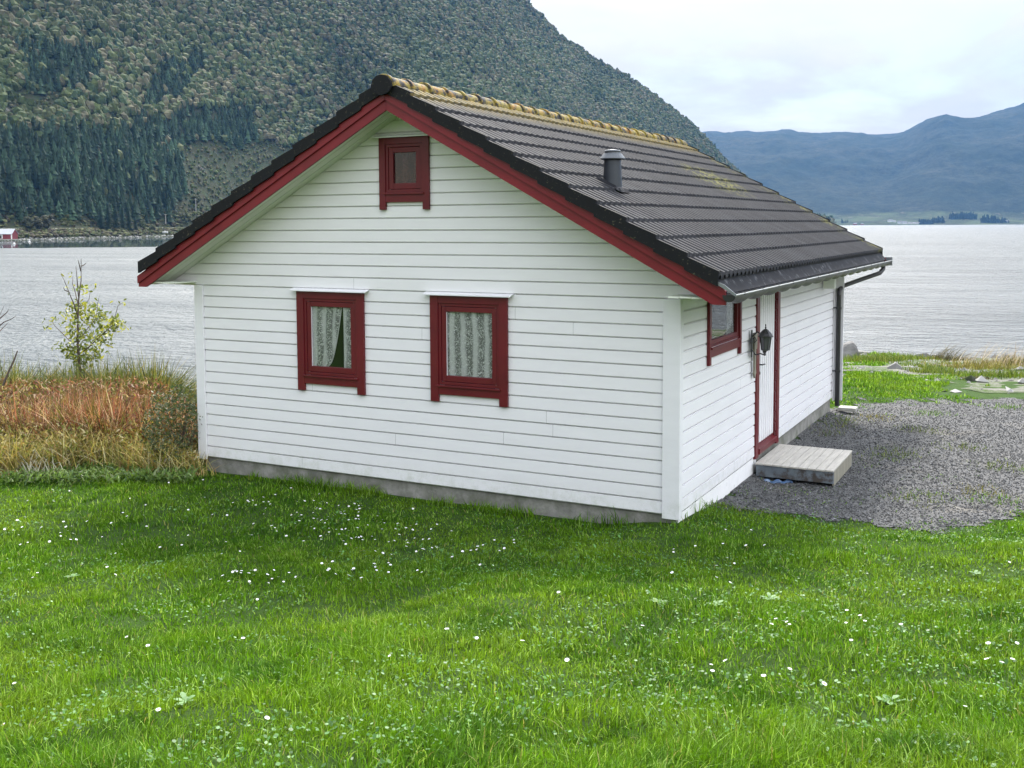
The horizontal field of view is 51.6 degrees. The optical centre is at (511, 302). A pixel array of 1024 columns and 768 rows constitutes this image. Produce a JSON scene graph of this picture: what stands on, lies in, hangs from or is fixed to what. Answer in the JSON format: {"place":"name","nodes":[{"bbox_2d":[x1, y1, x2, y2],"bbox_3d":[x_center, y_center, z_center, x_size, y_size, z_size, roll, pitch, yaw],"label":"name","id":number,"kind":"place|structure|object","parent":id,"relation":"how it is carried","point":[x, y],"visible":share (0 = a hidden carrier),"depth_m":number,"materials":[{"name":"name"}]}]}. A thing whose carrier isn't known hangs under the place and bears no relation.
{"place":"outdoors","nodes":[
{"label":"outdoors","id":0,"kind":"place"},
{"bbox_2d":[0,0,836,240],"bbox_3d":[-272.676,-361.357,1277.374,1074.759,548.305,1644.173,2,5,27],"label":"hillside","id":1,"kind":"structure","parent":0,"point":[231,163],"depth_m":712.28,"materials":[{"name":"green plant"}]},
{"bbox_2d":[6,181,12,196],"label":"spruce tree","id":2,"kind":"object","parent":1,"relation":"on","point":[9,188],"visible":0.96,"depth_m":501.44,"materials":[{"name":"green plant"}]},
{"bbox_2d":[21,216,33,228],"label":"birch tree","id":3,"kind":"object","parent":1,"relation":"on","point":[27,222],"visible":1,"depth_m":473.35,"materials":[{"name":"green plant"}]},
{"bbox_2d":[32,161,39,188],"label":"spruce tree","id":4,"kind":"object","parent":1,"relation":"on","point":[35,179],"visible":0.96,"depth_m":519.84,"materials":[{"name":"green plant"}]},
{"bbox_2d":[33,216,43,228],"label":"birch tree","id":5,"kind":"object","parent":1,"relation":"on","point":[38,222],"visible":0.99,"depth_m":478.10,"materials":[{"name":"green plant"}]},
{"bbox_2d":[38,164,45,187],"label":"spruce tree","id":6,"kind":"object","parent":1,"relation":"on","point":[42,172],"visible":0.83,"depth_m":522.87,"materials":[{"name":"green plant"}]},
{"bbox_2d":[43,169,47,188],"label":"spruce tree","id":7,"kind":"object","parent":1,"relation":"on","point":[45,174],"visible":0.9,"depth_m":524.71,"materials":[{"name":"green plant"}]},
{"bbox_2d":[40,214,54,228],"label":"birch tree","id":8,"kind":"object","parent":1,"relation":"on","point":[48,221],"visible":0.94,"depth_m":482.75,"materials":[{"name":"green plant"}]},
{"bbox_2d":[50,179,57,204],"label":"spruce tree","id":9,"kind":"object","parent":1,"relation":"on","point":[53,195],"visible":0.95,"depth_m":519.61,"materials":[{"name":"green plant"}]},
{"bbox_2d":[55,175,59,193],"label":"spruce tree","id":10,"kind":"object","parent":1,"relation":"on","point":[57,186],"visible":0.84,"depth_m":525.35,"materials":[{"name":"green plant"}]},
{"bbox_2d":[62,162,70,185],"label":"spruce tree","id":11,"kind":"object","parent":1,"relation":"on","point":[65,173],"visible":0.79,"depth_m":536.26,"materials":[{"name":"green plant"}]},
{"bbox_2d":[5,235,173,240],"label":"shore stones","id":12,"kind":"object","parent":1,"relation":"on","point":[99,237],"visible":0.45,"depth_m":492.56,"materials":[{"name":"grey stone"}]},
{"bbox_2d":[94,204,109,228],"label":"spruce tree","id":13,"kind":"object","parent":1,"relation":"on","point":[100,223],"visible":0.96,"depth_m":524.85,"materials":[{"name":"green plant"}]},
{"bbox_2d":[0,201,207,237],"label":"shore scrub","id":14,"kind":"object","parent":1,"relation":"on","point":[24,232],"visible":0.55,"depth_m":515.19,"materials":[{"name":"green plant"}]},
{"bbox_2d":[103,199,117,229],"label":"spruce tree","id":15,"kind":"object","parent":1,"relation":"on","point":[108,218],"visible":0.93,"depth_m":530.37,"materials":[{"name":"green plant"}]},
{"bbox_2d":[111,196,124,229],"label":"spruce tree","id":16,"kind":"object","parent":1,"relation":"on","point":[115,218],"visible":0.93,"depth_m":539.66,"materials":[{"name":"green plant"}]},
{"bbox_2d":[118,203,130,229],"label":"spruce tree","id":17,"kind":"object","parent":1,"relation":"on","point":[122,210],"visible":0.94,"depth_m":547.88,"materials":[{"name":"green plant"}]},
{"bbox_2d":[125,169,130,187],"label":"spruce tree","id":18,"kind":"object","parent":1,"relation":"on","point":[126,174],"visible":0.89,"depth_m":597.93,"materials":[{"name":"green plant"}]},
{"bbox_2d":[126,206,133,229],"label":"spruce tree","id":19,"kind":"object","parent":1,"relation":"on","point":[128,221],"visible":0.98,"depth_m":552.23,"materials":[{"name":"green plant"}]},
{"bbox_2d":[133,215,138,230],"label":"spruce tree","id":20,"kind":"object","parent":1,"relation":"on","point":[135,227],"visible":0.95,"depth_m":559.79,"materials":[{"name":"green plant"}]},
{"bbox_2d":[135,179,142,195],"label":"spruce tree","id":21,"kind":"object","parent":1,"relation":"on","point":[137,185],"visible":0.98,"depth_m":604.22,"materials":[{"name":"green plant"}]},
{"bbox_2d":[137,219,144,228],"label":"birch tree","id":22,"kind":"object","parent":1,"relation":"on","point":[141,223],"visible":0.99,"depth_m":569.81,"materials":[{"name":"green plant"}]},
{"bbox_2d":[143,173,147,189],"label":"spruce tree","id":23,"kind":"object","parent":1,"relation":"on","point":[145,183],"visible":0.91,"depth_m":618.68,"materials":[{"name":"green plant"}]},
{"bbox_2d":[162,190,165,207],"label":"spruce tree","id":24,"kind":"object","parent":1,"relation":"on","point":[164,199],"visible":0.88,"depth_m":627.61,"materials":[{"name":"green plant"}]},
{"bbox_2d":[182,211,191,220],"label":"birch tree","id":25,"kind":"object","parent":1,"relation":"on","point":[186,216],"visible":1,"depth_m":637.71,"materials":[{"name":"green plant"}]},
{"bbox_2d":[192,194,201,205],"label":"birch tree","id":26,"kind":"object","parent":1,"relation":"on","point":[198,198],"visible":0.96,"depth_m":662.00,"materials":[{"name":"green plant"}]},
{"bbox_2d":[0,0,832,222],"bbox_3d":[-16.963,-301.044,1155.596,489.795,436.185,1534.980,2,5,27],"label":"spruce forest","id":27,"kind":"object","parent":1,"relation":"on","point":[84,164],"visible":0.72,"depth_m":610.84,"materials":[{"name":"green plant"}]},
{"bbox_2d":[0,0,834,222],"bbox_3d":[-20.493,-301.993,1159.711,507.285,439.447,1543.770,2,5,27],"label":"birch forest","id":28,"kind":"object","parent":1,"relation":"on","point":[96,102],"visible":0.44,"depth_m":904.81,"materials":[{"name":"green plant"}]},
{"bbox_2d":[0,362,1023,767],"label":"ground","id":29,"kind":"structure","parent":0,"point":[448,524],"depth_m":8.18,"materials":[{"name":"plant"}]},
{"bbox_2d":[16,448,77,479],"bbox_3d":[-5.975,2.050,13.460,0.855,0.400,0.430,0,4,-1],"label":"brushwood heap","id":30,"kind":"object","parent":29,"relation":"on","point":[30,466],"visible":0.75,"depth_m":13.47,"materials":[{"name":"grey wood"}]},
{"bbox_2d":[42,261,130,379],"bbox_3d":[-6.704,0.851,16.620,1.071,3.068,2.090,-3,5,-33],"label":"young tree","id":31,"kind":"object","parent":29,"relation":"on","point":[81,334],"visible":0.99,"depth_m":16.66,"materials":[{"name":"green plant"}]},
{"bbox_2d":[0,348,196,420],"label":"tall reeds","id":32,"kind":"object","parent":29,"relation":"on","point":[118,372],"visible":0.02,"depth_m":16.11,"materials":[{"name":"green plant"}]},
{"bbox_2d":[0,309,15,330],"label":"bare twig","id":33,"kind":"object","parent":32,"relation":"attached to","point":[4,321],"visible":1,"depth_m":16.85,"materials":[{"name":"wood"}]},
{"bbox_2d":[2,351,17,385],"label":"dead branch","id":34,"kind":"object","parent":32,"relation":"attached to","point":[7,374],"visible":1,"depth_m":14.29,"materials":[{"name":"wood"}]},
{"bbox_2d":[0,459,200,485],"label":"edge weeds","id":35,"kind":"object","parent":29,"relation":"on","point":[97,472],"visible":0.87,"depth_m":13.25,"materials":[{"name":"green plant"}]},
{"bbox_2d":[0,370,205,467],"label":"withered plants","id":36,"kind":"object","parent":29,"relation":"on","point":[103,405],"visible":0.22,"depth_m":14.28,"materials":[{"name":"brown plant"}]},
{"bbox_2d":[0,416,223,477],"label":"dry grass","id":37,"kind":"structure","parent":29,"relation":"on","point":[68,457],"depth_m":13.64,"materials":[{"name":"plant"}]},
{"bbox_2d":[140,382,205,467],"bbox_3d":[-4.403,1.625,13.912,0.751,1.170,1.128,5,6,49],"label":"shrub","id":38,"kind":"object","parent":29,"relation":"on","point":[174,406],"visible":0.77,"depth_m":13.74,"materials":[{"name":"green plant"}]},
{"bbox_2d":[174,692,194,705],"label":"lawn weed","id":39,"kind":"object","parent":29,"relation":"on","point":[183,694],"visible":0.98,"depth_m":4.83,"materials":[{"name":"green plant"}]},
{"bbox_2d":[0,479,1023,767],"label":"clover leaves","id":40,"kind":"object","parent":29,"relation":"on","point":[728,675],"visible":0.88,"depth_m":5.69,"materials":[{"name":"green plant"}]},
{"bbox_2d":[137,74,891,523],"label":"cottage","id":41,"kind":"structure","parent":29,"relation":"on","point":[409,288],"depth_m":12.20,"materials":[{"name":"wood"}]},
{"bbox_2d":[289,288,368,394],"bbox_3d":[-2.187,0.458,12.748,1.123,1.254,0.135,2,5,27],"label":"window","id":42,"kind":"structure","parent":41,"relation":"in","point":[308,300],"depth_m":12.77,"materials":[{"name":"red paint"}]},
{"bbox_2d":[371,133,429,209],"bbox_3d":[-1.234,-1.495,12.104,0.805,0.857,0.135,2,5,27],"label":"window","id":43,"kind":"structure","parent":41,"relation":"in","point":[419,191],"depth_m":12.11,"materials":[{"name":"red paint"}]},
{"bbox_2d":[422,291,513,406],"bbox_3d":[-0.487,0.515,11.869,1.124,1.254,0.135,2,5,27],"label":"window","id":44,"kind":"structure","parent":41,"relation":"in","point":[441,303],"depth_m":11.88,"materials":[{"name":"red paint"}]},
{"bbox_2d":[707,302,741,365],"bbox_3d":[2.435,0.242,12.161,0.100,0.821,1.306,2,5,27],"label":"window","id":45,"kind":"structure","parent":41,"relation":"in","point":[724,322],"depth_m":12.16,"materials":[{"name":"red paint"}]},
{"bbox_2d":[753,332,757,377],"bbox_3d":[3.055,0.667,13.305,0.026,0.587,0.130,2,5,27],"label":"wooden plaque","id":46,"kind":"object","parent":41,"relation":"attached to","point":[754,358],"visible":0.95,"depth_m":13.28,"materials":[{"name":"grey wood"}]},
{"bbox_2d":[750,324,772,356],"bbox_3d":[3.101,0.472,13.114,0.277,0.420,0.196,2,5,27],"label":"wall lantern","id":47,"kind":"object","parent":41,"relation":"attached to","point":[765,335],"depth_m":13.06,"materials":[{"name":"black metal"}]},
{"bbox_2d":[759,293,774,441],"bbox_3d":[3.377,0.807,14.058,0.131,2.030,0.960,2,5,27],"label":"door","id":48,"kind":"structure","parent":41,"relation":"in","point":[767,303],"depth_m":14.13,"materials":[{"name":"white wood"}]},
{"bbox_2d":[706,600,722,605],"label":"lawn weed","id":49,"kind":"object","parent":29,"relation":"on","point":[715,602],"visible":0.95,"depth_m":7.01,"materials":[{"name":"green plant"}]},
{"bbox_2d":[685,495,761,519],"bbox_3d":[1.967,2.195,11.507,1.586,0.348,1.034,0,4,3],"label":"gravel weed","id":50,"kind":"object","parent":29,"relation":"on","point":[710,510],"visible":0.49,"depth_m":11.40,"materials":[{"name":"green plant"}]},
{"bbox_2d":[761,592,777,598],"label":"lawn weed","id":51,"kind":"object","parent":29,"relation":"on","point":[768,593],"visible":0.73,"depth_m":7.39,"materials":[{"name":"green plant"}]},
{"bbox_2d":[710,396,1023,534],"bbox_3d":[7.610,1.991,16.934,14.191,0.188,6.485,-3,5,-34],"label":"gravel yard","id":52,"kind":"structure","parent":29,"relation":"on","point":[808,441],"depth_m":14.15,"materials":[{"name":"grey gravel"}]},
{"bbox_2d":[704,500,765,516],"bbox_3d":[2.398,2.293,11.673,1.524,0.199,1.147,2,5,27],"label":"gravel weed","id":53,"kind":"object","parent":52,"relation":"on","point":[712,503],"visible":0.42,"depth_m":11.75,"materials":[{"name":"green plant"}]},
{"bbox_2d":[764,479,792,483],"bbox_3d":[3.338,2.250,13.387,0.436,0.046,0.190,1,4,18],"label":"tarpaulin scrap","id":54,"kind":"object","parent":52,"relation":"on","point":[780,481],"visible":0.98,"depth_m":13.35,"materials":[{"name":"blue plastic"}]},
{"bbox_2d":[755,444,851,485],"bbox_3d":[3.842,2.126,13.882,0.977,0.220,1.331,2,5,27],"label":"doorstep","id":55,"kind":"object","parent":52,"relation":"on","point":[811,464],"visible":1,"depth_m":13.52,"materials":[{"name":"grey wood"}]},
{"bbox_2d":[809,425,855,441],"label":"gravel weed","id":56,"kind":"object","parent":52,"relation":"on","point":[829,431],"visible":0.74,"depth_m":16.43,"materials":[{"name":"green plant"}]},
{"bbox_2d":[817,417,867,429],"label":"gravel weed","id":57,"kind":"object","parent":52,"relation":"on","point":[839,424],"visible":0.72,"depth_m":17.02,"materials":[{"name":"green plant"}]},
{"bbox_2d":[838,405,857,411],"bbox_3d":[5.814,1.832,18.313,0.300,0.060,0.240,2,5,27],"label":"paving slab","id":58,"kind":"object","parent":52,"relation":"on","point":[848,408],"depth_m":18.24,"materials":[{"name":"white concrete"}]},
{"bbox_2d":[823,413,874,425],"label":"gravel weed","id":59,"kind":"object","parent":52,"relation":"on","point":[846,418],"visible":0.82,"depth_m":17.50,"materials":[{"name":"green plant"}]},
{"bbox_2d":[853,413,895,420],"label":"gravel weed","id":60,"kind":"object","parent":52,"relation":"on","point":[861,415],"visible":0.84,"depth_m":17.82,"materials":[{"name":"green plant"}]},
{"bbox_2d":[859,448,921,462],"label":"gravel weed","id":61,"kind":"object","parent":52,"relation":"on","point":[884,455],"visible":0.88,"depth_m":14.79,"materials":[{"name":"green plant"}]},
{"bbox_2d":[863,445,930,457],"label":"gravel weed","id":62,"kind":"object","parent":52,"relation":"on","point":[897,450],"visible":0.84,"depth_m":15.12,"materials":[{"name":"green plant"}]},
{"bbox_2d":[882,424,953,434],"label":"gravel weed","id":63,"kind":"object","parent":52,"relation":"on","point":[918,428],"visible":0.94,"depth_m":16.61,"materials":[{"name":"green plant"}]},
{"bbox_2d":[880,488,957,508],"bbox_3d":[4.944,2.306,12.375,1.631,0.127,1.105,2,5,27],"label":"gravel weed","id":64,"kind":"object","parent":52,"relation":"on","point":[921,501],"visible":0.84,"depth_m":12.55,"materials":[{"name":"green plant"}]},
{"bbox_2d":[910,409,957,417],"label":"gravel weed","id":65,"kind":"object","parent":52,"relation":"on","point":[934,413],"visible":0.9,"depth_m":18.17,"materials":[{"name":"green plant"}]},
{"bbox_2d":[931,441,988,451],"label":"gravel weed","id":66,"kind":"object","parent":52,"relation":"on","point":[946,444],"visible":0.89,"depth_m":15.37,"materials":[{"name":"green plant"}]},
{"bbox_2d":[946,483,1016,502],"bbox_3d":[5.756,2.276,12.827,1.769,0.132,1.008,0,4,5],"label":"gravel weed","id":67,"kind":"object","parent":52,"relation":"on","point":[982,490],"visible":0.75,"depth_m":12.87,"materials":[{"name":"green plant"}]},
{"bbox_2d":[955,491,1021,507],"bbox_3d":[5.619,2.302,12.461,1.402,0.134,1.464,-2,5,-23],"label":"gravel weed","id":68,"kind":"object","parent":52,"relation":"on","point":[991,499],"visible":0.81,"depth_m":12.43,"materials":[{"name":"green plant"}]},
{"bbox_2d":[961,459,1023,475],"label":"gravel weed","id":69,"kind":"object","parent":52,"relation":"on","point":[989,463],"visible":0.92,"depth_m":14.14,"materials":[{"name":"green plant"}]},
{"bbox_2d":[974,403,1021,409],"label":"gravel weed","id":70,"kind":"object","parent":52,"relation":"on","point":[1004,406],"visible":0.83,"depth_m":18.89,"materials":[{"name":"green plant"}]},
{"bbox_2d":[843,350,929,363],"bbox_3d":[10.983,1.800,33.201,4.624,0.694,2.995,2,5,27],"label":"grass tuft","id":71,"kind":"object","parent":29,"relation":"on","point":[876,358],"visible":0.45,"depth_m":32.78,"materials":[{"name":"green plant"}]},
{"bbox_2d":[875,694,902,704],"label":"lawn weed","id":72,"kind":"object","parent":29,"relation":"on","point":[887,699],"visible":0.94,"depth_m":4.95,"materials":[{"name":"green plant"}]},
{"bbox_2d":[845,350,962,364],"bbox_3d":[12.155,1.835,34.034,8.187,0.763,3.259,2,5,27],"label":"grass tuft","id":73,"kind":"object","parent":29,"relation":"on","point":[910,356],"visible":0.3,"depth_m":33.74,"materials":[{"name":"green plant"}]},
{"bbox_2d":[921,340,979,360],"bbox_3d":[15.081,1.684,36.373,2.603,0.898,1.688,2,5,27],"label":"seed grass","id":74,"kind":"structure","parent":29,"relation":"on","point":[947,357],"depth_m":36.16,"materials":[{"name":"beige plant"}]},
{"bbox_2d":[903,357,1022,368],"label":"grass tuft","id":75,"kind":"object","parent":29,"relation":"on","point":[956,365],"visible":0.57,"depth_m":31.19,"materials":[{"name":"plant"}]},
{"bbox_2d":[0,225,1023,385],"bbox_3d":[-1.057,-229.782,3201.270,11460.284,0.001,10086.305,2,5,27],"label":"water","id":76,"kind":"structure","parent":0,"point":[934,288],"depth_m":80.70,"materials":[{"name":"grey liquid"}]},
{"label":"jetty","id":77,"kind":"object","parent":76,"relation":"in","visible":0},
{"bbox_2d":[0,229,18,238],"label":"boathouse","id":78,"kind":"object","parent":77,"relation":"on","point":[9,233],"visible":0.98,"depth_m":421.19,"materials":[{"name":"red wood"}]},
{"bbox_2d":[530,0,1023,133],"label":"sky","id":79,"kind":"structure","parent":0,"point":[812,66],"materials":[{"name":"white"}]},
{"bbox_2d":[702,103,1023,224],"bbox_3d":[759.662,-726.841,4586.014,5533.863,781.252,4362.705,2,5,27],"label":"mountains","id":80,"kind":"structure","parent":0,"point":[945,165],"depth_m":3796.01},
{"bbox_2d":[918,218,933,224],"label":"tree grove","id":81,"kind":"object","parent":80,"relation":"on","point":[925,222],"visible":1,"depth_m":2990.37,"materials":[{"name":"plant"}]},
{"bbox_2d":[932,216,944,222],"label":"tree grove","id":82,"kind":"object","parent":80,"relation":"on","point":[939,220],"visible":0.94,"depth_m":3041.18,"materials":[{"name":"plant"}]},
{"bbox_2d":[948,211,977,219],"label":"tree grove","id":83,"kind":"object","parent":80,"relation":"on","point":[964,215],"visible":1,"depth_m":3104.20,"materials":[{"name":"plant"}]},
{"bbox_2d":[980,214,998,222],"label":"tree grove","id":84,"kind":"object","parent":80,"relation":"on","point":[991,219],"visible":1,"depth_m":3035.25,"materials":[{"name":"plant"}]},
{"bbox_2d":[996,217,1009,222],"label":"tree grove","id":85,"kind":"object","parent":80,"relation":"on","point":[1003,220],"visible":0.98,"depth_m":3025.38,"materials":[{"name":"plant"}]},
{"bbox_2d":[843,353,1023,392],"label":"shore","id":86,"kind":"structure","parent":0,"point":[977,386],"depth_m":25.41,"materials":[{"name":"soil"}]},
{"bbox_2d":[843,341,858,357],"bbox_3d":[11.768,1.823,37.217,1.012,0.948,0.812,0,4,2],"label":"boulder","id":87,"kind":"object","parent":86,"relation":"on","point":[849,347],"visible":0.34,"depth_m":36.92,"materials":[{"name":"grey stone"}]},
{"bbox_2d":[830,351,1019,416],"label":"shore grass","id":88,"kind":"structure","parent":86,"relation":"on","point":[866,374],"depth_m":22.70,"materials":[{"name":"green plant"}]},
{"bbox_2d":[895,354,958,360],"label":"grass tuft","id":89,"kind":"object","parent":86,"relation":"on","point":[940,359],"visible":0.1,"depth_m":34.77,"materials":[{"name":"plant"}]},
{"bbox_2d":[843,352,1023,393],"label":"shore pebbles","id":90,"kind":"object","parent":86,"relation":"on","point":[896,365],"visible":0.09,"depth_m":24.41,"materials":[{"name":"stone"}]},
{"bbox_2d":[901,365,967,374],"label":"grass tuft","id":91,"kind":"object","parent":86,"relation":"on","point":[930,369],"visible":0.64,"depth_m":27.12,"materials":[{"name":"green plant"}]},
{"bbox_2d":[900,361,970,370],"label":"grass tuft","id":92,"kind":"object","parent":86,"relation":"on","point":[920,365],"visible":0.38,"depth_m":30.13,"materials":[{"name":"plant"}]},
{"bbox_2d":[914,366,1023,379],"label":"grass tuft","id":93,"kind":"object","parent":86,"relation":"on","point":[1004,373],"visible":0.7,"depth_m":25.15,"materials":[{"name":"green plant"}]},
{"bbox_2d":[922,336,1023,367],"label":"seed grass","id":94,"kind":"structure","parent":86,"relation":"on","point":[991,356],"depth_m":31.25,"materials":[{"name":"beige plant"}]},
{"bbox_2d":[956,375,991,379],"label":"grass tuft","id":95,"kind":"object","parent":86,"relation":"on","point":[977,376],"visible":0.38,"depth_m":24.69,"materials":[{"name":"green plant"}]},
{"bbox_2d":[957,360,1022,369],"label":"grass tuft","id":96,"kind":"object","parent":86,"relation":"on","point":[997,365],"visible":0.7,"depth_m":29.65,"materials":[{"name":"plant"}]},
{"bbox_2d":[970,353,1023,364],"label":"grass tuft","id":97,"kind":"object","parent":86,"relation":"on","point":[1013,361],"visible":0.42,"depth_m":33.22,"materials":[{"name":"beige plant"}]},
{"bbox_2d":[986,345,1023,365],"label":"seed grass","id":98,"kind":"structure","parent":86,"relation":"on","point":[1015,356],"depth_m":32.37,"materials":[{"name":"beige plant"}]}
]}

